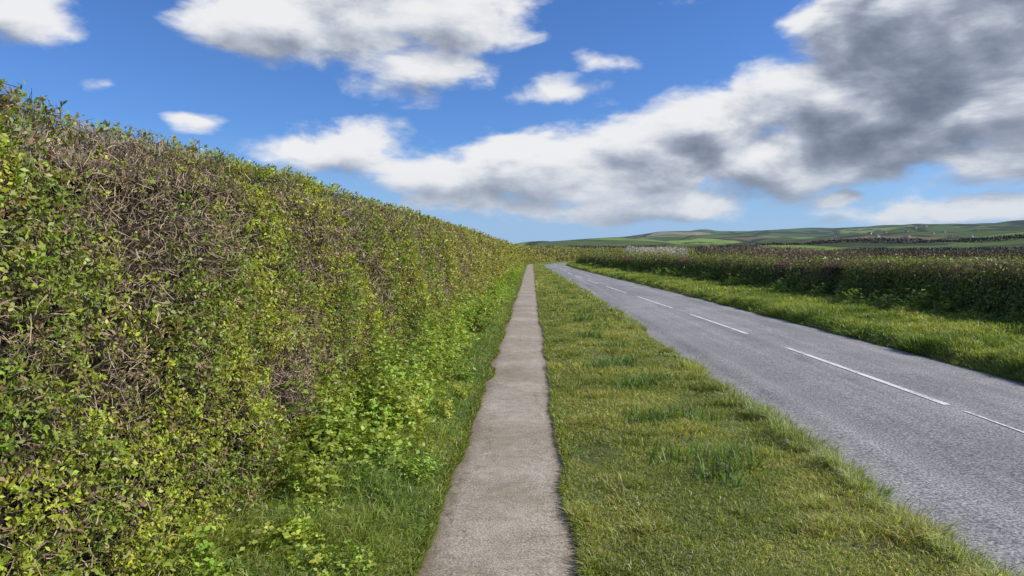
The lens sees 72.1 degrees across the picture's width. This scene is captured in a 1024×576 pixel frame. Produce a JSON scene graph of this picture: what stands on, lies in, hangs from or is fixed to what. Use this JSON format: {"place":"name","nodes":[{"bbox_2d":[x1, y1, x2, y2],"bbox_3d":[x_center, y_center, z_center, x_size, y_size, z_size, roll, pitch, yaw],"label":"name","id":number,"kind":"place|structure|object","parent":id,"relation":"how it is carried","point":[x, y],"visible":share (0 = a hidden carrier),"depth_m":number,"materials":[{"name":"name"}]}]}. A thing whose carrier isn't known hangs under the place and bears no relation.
{"place":"outdoors","nodes":[
{"label":"outdoors","id":0,"kind":"place"},
{"bbox_2d":[204,261,571,575],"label":"grass strip","id":1,"kind":"object","parent":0,"point":[437,450],"depth_m":4.62,"materials":[{"name":"green plant"}]},
{"bbox_2d":[112,262,534,575],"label":"grass verge","id":2,"kind":"structure","parent":1,"relation":"on","point":[340,525],"depth_m":4.22,"materials":[{"name":"green plant"}]},
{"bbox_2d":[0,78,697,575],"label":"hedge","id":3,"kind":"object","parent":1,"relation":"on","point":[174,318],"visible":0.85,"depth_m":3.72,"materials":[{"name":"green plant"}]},
{"bbox_2d":[415,264,581,575],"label":"path","id":4,"kind":"structure","parent":0,"point":[536,527],"depth_m":5.01,"materials":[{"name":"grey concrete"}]},
{"bbox_2d":[0,0,1023,243],"label":"sky","id":5,"kind":"structure","parent":0,"point":[515,121],"materials":[{"name":"blue"}]},
{"bbox_2d":[398,261,1023,575],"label":"grass verge","id":6,"kind":"object","parent":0,"point":[595,453],"depth_m":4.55,"materials":[{"name":"green plant"}]},
{"bbox_2d":[551,281,775,495],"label":"grass tufts","id":7,"kind":"object","parent":6,"relation":"on","point":[653,416],"visible":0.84,"depth_m":6.52,"materials":[{"name":"green plant"}]},
{"bbox_2d":[516,220,1023,296],"bbox_3d":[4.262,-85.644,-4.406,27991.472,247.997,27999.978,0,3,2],"label":"ground","id":8,"kind":"structure","parent":0,"point":[694,238],"depth_m":2594.71,"materials":[{"name":"green plant"}]},
{"bbox_2d":[136,261,1023,575],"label":"wild plants","id":9,"kind":"object","parent":8,"relation":"on","point":[394,393],"visible":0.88,"depth_m":5.94,"materials":[{"name":"green plant"}]},
{"bbox_2d":[528,233,1023,251],"bbox_3d":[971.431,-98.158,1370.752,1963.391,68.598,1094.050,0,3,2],"label":"distant woodland","id":10,"kind":"object","parent":8,"relation":"on","point":[900,240],"visible":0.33,"depth_m":1652.42,"materials":[{"name":"green plant"}]},
{"bbox_2d":[699,245,875,260],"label":"bare thicket","id":11,"kind":"object","parent":8,"relation":"on","point":[780,252],"visible":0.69,"depth_m":118.11,"materials":[{"name":"grey plant"}]},
{"bbox_2d":[686,249,1023,260],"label":"field hedgerow","id":12,"kind":"object","parent":8,"relation":"on","point":[960,253],"visible":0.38,"depth_m":167.98,"materials":[{"name":"green plant"}]},
{"bbox_2d":[545,263,1023,575],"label":"road","id":13,"kind":"structure","parent":0,"point":[955,454],"depth_m":8.05,"materials":[{"name":"grey asphalt"}]},
{"bbox_2d":[560,268,1023,432],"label":"road centre line","id":14,"kind":"object","parent":13,"relation":"on","point":[910,391],"visible":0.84,"depth_m":9.63,"materials":[{"name":"paint"}]},
{"bbox_2d":[566,258,1023,383],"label":"grass bank","id":15,"kind":"structure","parent":0,"point":[980,364],"depth_m":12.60,"materials":[{"name":"green plant"}]},
{"bbox_2d":[622,246,689,255],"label":"bare hedge thicket","id":16,"kind":"object","parent":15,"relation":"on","point":[661,248],"visible":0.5,"depth_m":134.05,"materials":[{"name":"grey plant"}]},
{"bbox_2d":[575,249,1023,321],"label":"hedge","id":17,"kind":"object","parent":15,"relation":"on","point":[990,285],"visible":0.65,"depth_m":20.47,"materials":[{"name":"green plant"}]}
]}

